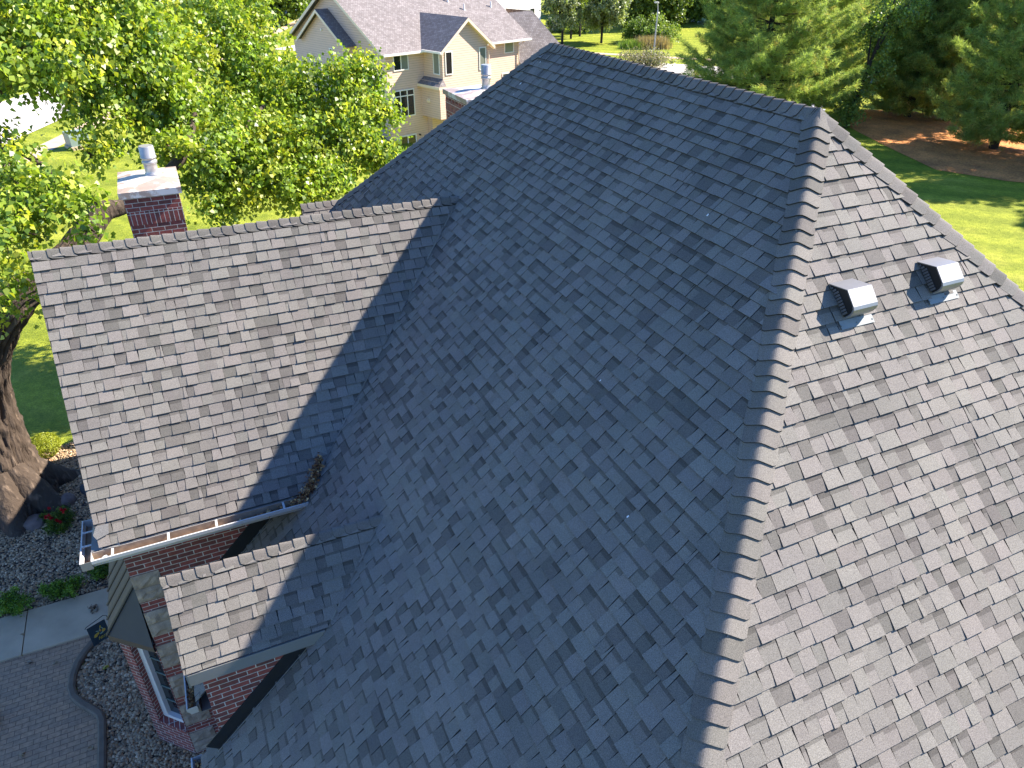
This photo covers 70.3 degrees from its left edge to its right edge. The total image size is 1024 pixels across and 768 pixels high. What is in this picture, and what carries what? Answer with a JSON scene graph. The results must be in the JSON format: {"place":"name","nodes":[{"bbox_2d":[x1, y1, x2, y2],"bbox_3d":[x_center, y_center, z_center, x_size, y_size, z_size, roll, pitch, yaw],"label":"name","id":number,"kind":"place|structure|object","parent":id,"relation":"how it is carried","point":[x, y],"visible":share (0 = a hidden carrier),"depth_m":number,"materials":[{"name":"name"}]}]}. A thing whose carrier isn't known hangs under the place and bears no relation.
{"place":"outdoors","nodes":[
{"label":"outdoors","id":0,"kind":"place"},
{"bbox_2d":[0,636,97,767],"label":"patio","id":1,"kind":"structure","parent":0,"point":[45,722],"depth_m":12.31,"materials":[{"name":"brick"}]},
{"bbox_2d":[0,588,107,662],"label":"walkway","id":2,"kind":"structure","parent":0,"point":[55,624],"depth_m":13.91,"materials":[{"name":"concrete"}]},
{"bbox_2d":[87,604,98,612],"bbox_3d":[-8.178,4.387,14.192,0.200,0.136,0.233,-13,34,-21],"label":"leaf pile","id":3,"kind":"object","parent":2,"relation":"on","point":[95,609],"visible":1,"depth_m":14.21,"materials":[{"name":"brown plant"}]},
{"bbox_2d":[0,442,108,617],"bbox_3d":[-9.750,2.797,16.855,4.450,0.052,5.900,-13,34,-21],"label":"gravel","id":4,"kind":"structure","parent":0,"point":[58,561],"depth_m":15.48,"materials":[{"name":"grey gravel"}]},
{"bbox_2d":[0,584,34,616],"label":"green shrub","id":5,"kind":"object","parent":4,"relation":"on","point":[12,602],"visible":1,"depth_m":14.07,"materials":[{"name":"green plant"}]},
{"bbox_2d":[23,514,43,531],"bbox_3d":[-10.735,3.113,16.312,0.540,0.289,0.415,28,41,37],"label":"boulder","id":6,"kind":"object","parent":4,"relation":"on","point":[31,523],"visible":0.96,"depth_m":16.17,"materials":[{"name":"grey stone"}]},
{"bbox_2d":[37,510,48,523],"bbox_3d":[-10.541,3.027,16.345,0.314,0.313,0.319,-13,34,-21],"label":"weed plant","id":7,"kind":"object","parent":4,"relation":"on","point":[41,516],"visible":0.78,"depth_m":16.30,"materials":[{"name":"green plant"}]},
{"bbox_2d":[31,432,60,458],"bbox_3d":[-11.793,1.586,18.402,0.713,0.769,0.718,-13,34,-21],"label":"yellow shrub","id":8,"kind":"object","parent":4,"relation":"on","point":[51,437],"visible":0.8,"depth_m":18.26,"materials":[{"name":"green plant"}]},
{"bbox_2d":[41,502,75,536],"bbox_3d":[-10.022,3.083,16.117,0.629,0.761,0.811,-2,32,-3],"label":"rose bush","id":9,"kind":"object","parent":4,"relation":"on","point":[60,520],"visible":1,"depth_m":16.00,"materials":[{"name":"green plant"}]},
{"bbox_2d":[36,573,87,601],"bbox_3d":[-8.988,4.054,14.544,0.892,0.448,0.641,1,32,2],"label":"green shrub","id":10,"kind":"object","parent":4,"relation":"on","point":[60,588],"visible":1,"depth_m":14.42,"materials":[{"name":"green plant"}]},
{"bbox_2d":[61,492,76,506],"bbox_3d":[-10.355,2.721,16.898,0.388,0.374,0.509,4,32,7],"label":"boulder","id":11,"kind":"object","parent":4,"relation":"on","point":[70,498],"visible":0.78,"depth_m":16.81,"materials":[{"name":"grey stone"}]},
{"bbox_2d":[80,484,86,495],"bbox_3d":[-10.030,2.503,17.277,0.560,0.323,0.356,17,35,24],"label":"boulder","id":12,"kind":"object","parent":4,"relation":"on","point":[82,489],"visible":0.3,"depth_m":17.13,"materials":[{"name":"grey stone"}]},
{"bbox_2d":[87,563,108,580],"bbox_3d":[-8.426,3.862,15.021,0.691,0.677,0.648,-13,34,-21],"label":"green shrub","id":13,"kind":"object","parent":4,"relation":"on","point":[99,571],"visible":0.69,"depth_m":14.83,"materials":[{"name":"green plant"}]},
{"bbox_2d":[0,0,412,538],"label":"leafy tree","id":14,"kind":"object","parent":4,"relation":"on","point":[243,135],"visible":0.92,"depth_m":16.97,"materials":[{"name":"green plant"}]},
{"bbox_2d":[77,638,204,767],"bbox_3d":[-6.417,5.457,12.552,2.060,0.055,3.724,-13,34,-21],"label":"gravel","id":15,"kind":"structure","parent":0,"point":[131,740],"depth_m":12.34,"materials":[{"name":"grey gravel"}]},
{"bbox_2d":[85,615,121,651],"bbox_3d":[-7.301,4.587,13.006,0.025,1.085,0.385,25,39,34],"label":"garden flag","id":16,"kind":"object","parent":15,"relation":"on","point":[97,632],"visible":0.83,"depth_m":12.86,"materials":[{"name":"fabric"}]},
{"bbox_2d":[0,9,295,144],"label":"street","id":17,"kind":"structure","parent":0,"point":[27,115],"depth_m":53.36,"materials":[{"name":"grey asphalt"}]},
{"bbox_2d":[4,20,297,166],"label":"sidewalk","id":18,"kind":"structure","parent":0,"point":[55,142],"depth_m":46.49,"materials":[{"name":"concrete"}]},
{"bbox_2d":[0,0,1023,718],"bbox_3d":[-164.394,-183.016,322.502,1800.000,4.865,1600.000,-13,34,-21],"label":"lawn","id":19,"kind":"structure","parent":0,"point":[984,216],"depth_m":35.96,"materials":[{"name":"green plant"}]},
{"bbox_2d":[62,129,88,150],"bbox_3d":[-26.914,-15.100,45.010,1.201,1.030,1.241,27,40,36],"label":"transformer box","id":20,"kind":"object","parent":19,"relation":"on","point":[71,143],"visible":0.41,"depth_m":44.58,"materials":[{"name":"metal"}]},
{"bbox_2d":[67,640,107,767],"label":"edging kerb","id":21,"kind":"structure","parent":19,"relation":"on","point":[83,704],"depth_m":12.38,"materials":[{"name":"grey concrete"}]},
{"bbox_2d":[250,0,310,26],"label":"leafy tree","id":22,"kind":"object","parent":19,"relation":"on","point":[291,6],"visible":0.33,"depth_m":105.73,"materials":[{"name":"green plant"}]},
{"bbox_2d":[285,0,559,143],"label":"tan house","id":23,"kind":"structure","parent":19,"relation":"on","point":[431,49],"depth_m":57.01,"materials":[{"name":"beige paint"}]},
{"bbox_2d":[393,52,408,71],"bbox_3d":[-8.447,-24.545,55.217,1.440,1.410,0.050,-27,41,-37],"label":"window","id":24,"kind":"structure","parent":23,"relation":"in","point":[401,63],"depth_m":55.32,"materials":[{"name":"clear glass"}]},
{"bbox_2d":[393,88,415,117],"bbox_3d":[-8.414,-21.936,56.874,2.050,2.010,0.050,-27,41,-37],"label":"window","id":25,"kind":"structure","parent":23,"relation":"in","point":[406,97],"depth_m":56.91,"materials":[{"name":"grey glass"}]},
{"bbox_2d":[399,133,416,143],"bbox_3d":[-8.344,-18.973,58.795,1.730,2.250,0.050,-27,41,-37],"label":"window","id":26,"kind":"structure","parent":23,"relation":"in","point":[405,139],"depth_m":58.46,"materials":[{"name":"grey"}]},
{"bbox_2d":[432,53,439,74],"bbox_3d":[-5.796,-24.563,55.688,0.050,1.650,0.760,-27,41,-37],"label":"window","id":27,"kind":"structure","parent":23,"relation":"in","point":[436,60],"depth_m":55.74,"materials":[{"name":"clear glass"}]},
{"bbox_2d":[445,51,452,74],"bbox_3d":[-4.829,-24.529,55.633,0.710,1.660,0.050,-27,41,-37],"label":"window","id":28,"kind":"structure","parent":23,"relation":"in","point":[448,55],"depth_m":55.65,"materials":[{"name":"grey glass"}]},
{"bbox_2d":[479,47,485,69],"bbox_3d":[-2.332,-25.837,57.732,0.740,1.670,0.050,-27,41,-37],"label":"window","id":29,"kind":"structure","parent":23,"relation":"in","point":[482,50],"depth_m":57.65,"materials":[{"name":"clear glass"}]},
{"bbox_2d":[504,40,513,53],"bbox_3d":[-0.246,-28.887,62.079,1.120,1.170,0.050,-27,41,-37],"label":"window","id":30,"kind":"structure","parent":23,"relation":"in","point":[508,47],"depth_m":62.17,"materials":[{"name":"clear glass"}]},
{"bbox_2d":[497,0,540,20],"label":"white house","id":31,"kind":"structure","parent":19,"relation":"on","point":[534,6],"depth_m":98.37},
{"bbox_2d":[27,42,1023,767],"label":"brick house","id":32,"kind":"structure","parent":19,"relation":"on","point":[639,414],"depth_m":7.17,"materials":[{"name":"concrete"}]},
{"bbox_2d":[137,648,183,722],"bbox_3d":[-5.306,4.564,11.156,0.545,1.819,0.100,11,33,17],"label":"window","id":33,"kind":"structure","parent":32,"relation":"in","point":[151,661],"depth_m":11.25,"materials":[{"name":"white glass"}]},
{"bbox_2d":[182,673,195,708],"bbox_3d":[-4.362,3.775,9.764,0.144,0.126,1.414,-13,34,-21],"label":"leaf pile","id":34,"kind":"object","parent":32,"relation":"on","point":[190,691],"visible":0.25,"depth_m":9.38,"materials":[{"name":"brown plant"}]},
{"bbox_2d":[190,760,201,767],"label":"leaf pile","id":35,"kind":"object","parent":32,"relation":"on","point":[197,764],"visible":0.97,"depth_m":8.60,"materials":[{"name":"brown plant"}]},
{"bbox_2d":[233,501,300,524],"bbox_3d":[-3.221,1.679,9.513,0.920,0.131,0.161,-13,34,-21],"label":"leaf pile","id":36,"kind":"object","parent":32,"relation":"on","point":[268,511],"visible":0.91,"depth_m":9.56,"materials":[{"name":"brown plant"}]},
{"bbox_2d":[288,452,324,504],"bbox_3d":[-2.687,1.284,9.644,0.260,0.514,0.663,18,36,26],"label":"leaf pile","id":37,"kind":"object","parent":32,"relation":"on","point":[318,464],"visible":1,"depth_m":9.68,"materials":[{"name":"brown plant"}]},
{"bbox_2d":[545,15,561,32],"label":"border shrub","id":38,"kind":"object","parent":19,"relation":"on","point":[552,25],"visible":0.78,"depth_m":100.51,"materials":[{"name":"green plant"}]},
{"bbox_2d":[547,19,566,31],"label":"border shrub","id":39,"kind":"object","parent":19,"relation":"on","point":[549,23],"visible":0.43,"depth_m":100.39,"materials":[{"name":"green plant"}]},
{"bbox_2d":[539,0,585,44],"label":"lawn tree","id":40,"kind":"object","parent":19,"relation":"on","point":[571,15],"visible":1,"depth_m":86.82,"materials":[{"name":"green plant"}]},
{"bbox_2d":[564,0,590,38],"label":"lawn tree","id":41,"kind":"object","parent":19,"relation":"on","point":[581,2],"visible":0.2,"depth_m":91.18,"materials":[{"name":"green plant"}]},
{"bbox_2d":[565,22,590,33],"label":"border shrub","id":42,"kind":"object","parent":19,"relation":"on","point":[583,29],"visible":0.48,"depth_m":99.18,"materials":[{"name":"green plant"}]},
{"bbox_2d":[580,0,632,42],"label":"lawn tree","id":43,"kind":"object","parent":19,"relation":"on","point":[600,14],"visible":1,"depth_m":88.30,"materials":[{"name":"green plant"}]},
{"bbox_2d":[621,10,652,40],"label":"border shrub","id":44,"kind":"object","parent":19,"relation":"on","point":[632,28],"visible":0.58,"depth_m":89.86,"materials":[{"name":"green plant"}]},
{"bbox_2d":[616,0,667,28],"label":"dark tree","id":45,"kind":"object","parent":19,"relation":"on","point":[647,7],"visible":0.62,"depth_m":102.33,"materials":[{"name":"green plant"}]},
{"bbox_2d":[616,42,680,68],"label":"border shrub","id":46,"kind":"object","parent":19,"relation":"on","point":[651,58],"visible":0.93,"depth_m":73.32,"materials":[{"name":"green plant"}]},
{"bbox_2d":[635,24,667,38],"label":"border shrub","id":47,"kind":"object","parent":19,"relation":"on","point":[646,30],"visible":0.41,"depth_m":87.93,"materials":[{"name":"green plant"}]},
{"bbox_2d":[653,1,658,52],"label":"lamp post","id":48,"kind":"object","parent":19,"relation":"on","point":[657,2],"visible":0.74,"depth_m":75.66,"materials":[{"name":"metal"}]},
{"bbox_2d":[638,10,682,42],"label":"border shrub","id":49,"kind":"object","parent":19,"relation":"on","point":[669,32],"visible":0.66,"depth_m":88.50,"materials":[{"name":"green plant"}]},
{"bbox_2d":[629,0,695,26],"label":"dark tree","id":50,"kind":"object","parent":19,"relation":"on","point":[673,11],"visible":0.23,"depth_m":104.35,"materials":[{"name":"green plant"}]},
{"bbox_2d":[652,35,673,49],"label":"ornamental grass","id":51,"kind":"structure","parent":19,"relation":"on","point":[664,41],"depth_m":86.06,"materials":[{"name":"beige plant"}]},
{"bbox_2d":[680,0,721,22],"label":"leafy tree","id":52,"kind":"object","parent":19,"relation":"on","point":[696,12],"visible":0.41,"depth_m":110.05,"materials":[{"name":"green plant"}]},
{"bbox_2d":[675,0,869,108],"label":"pine tree","id":53,"kind":"object","parent":19,"relation":"on","point":[762,57],"visible":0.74,"depth_m":46.41,"materials":[{"name":"green plant"}]},
{"bbox_2d":[746,0,894,104],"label":"pine tree","id":54,"kind":"object","parent":19,"relation":"on","point":[849,48],"visible":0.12,"depth_m":54.80,"materials":[{"name":"green plant"}]},
{"bbox_2d":[864,0,911,56],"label":"pine tree","id":55,"kind":"object","parent":19,"relation":"on","point":[877,7],"depth_m":70.17,"materials":[{"name":"green plant"}]},
{"bbox_2d":[837,110,1023,181],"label":"mulch bed","id":56,"kind":"object","parent":19,"relation":"on","point":[928,141],"visible":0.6,"depth_m":46.25,"materials":[{"name":"brown soil"}]},
{"bbox_2d":[829,0,937,127],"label":"leafy tree","id":57,"kind":"object","parent":56,"relation":"on","point":[902,13],"visible":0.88,"depth_m":48.72,"materials":[{"name":"green plant"}]},
{"bbox_2d":[862,0,980,118],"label":"pine tree","id":58,"kind":"object","parent":56,"relation":"on","point":[898,103],"visible":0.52,"depth_m":50.77,"materials":[{"name":"green plant"}]},
{"bbox_2d":[876,0,990,115],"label":"pine tree","id":59,"kind":"object","parent":56,"relation":"on","point":[903,76],"visible":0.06,"depth_m":51.01,"materials":[{"name":"green plant"}]},
{"bbox_2d":[903,0,1016,120],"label":"pine tree","id":60,"kind":"object","parent":56,"relation":"on","point":[947,50],"visible":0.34,"depth_m":49.05,"materials":[{"name":"green plant"}]},
{"bbox_2d":[925,0,1023,151],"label":"pine tree","id":61,"kind":"object","parent":56,"relation":"on","point":[981,118],"visible":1,"depth_m":43.10,"materials":[{"name":"green plant"}]},
{"bbox_2d":[617,38,639,49],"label":"ornamental grass","id":62,"kind":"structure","parent":0,"point":[623,45],"depth_m":86.08,"materials":[{"name":"green plant"}]},
{"bbox_2d":[622,37,647,50],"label":"ornamental grass","id":63,"kind":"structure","parent":0,"point":[635,44],"depth_m":85.83,"materials":[{"name":"green plant"}]},
{"bbox_2d":[630,33,656,49],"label":"ornamental grass","id":64,"kind":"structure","parent":0,"point":[642,43],"depth_m":85.83,"materials":[{"name":"brown plant"}]},
{"bbox_2d":[276,45,1021,86],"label":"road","id":65,"kind":"structure","parent":0,"point":[677,68],"depth_m":74.00,"materials":[{"name":"grey asphalt"}]},
{"bbox_2d":[595,52,710,59],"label":"sidewalk","id":66,"kind":"structure","parent":0,"point":[623,54],"depth_m":82.11,"materials":[{"name":"concrete"}]},
{"bbox_2d":[643,34,666,49],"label":"ornamental grass","id":67,"kind":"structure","parent":0,"point":[651,39],"depth_m":86.00,"materials":[{"name":"brown plant"}]}
]}

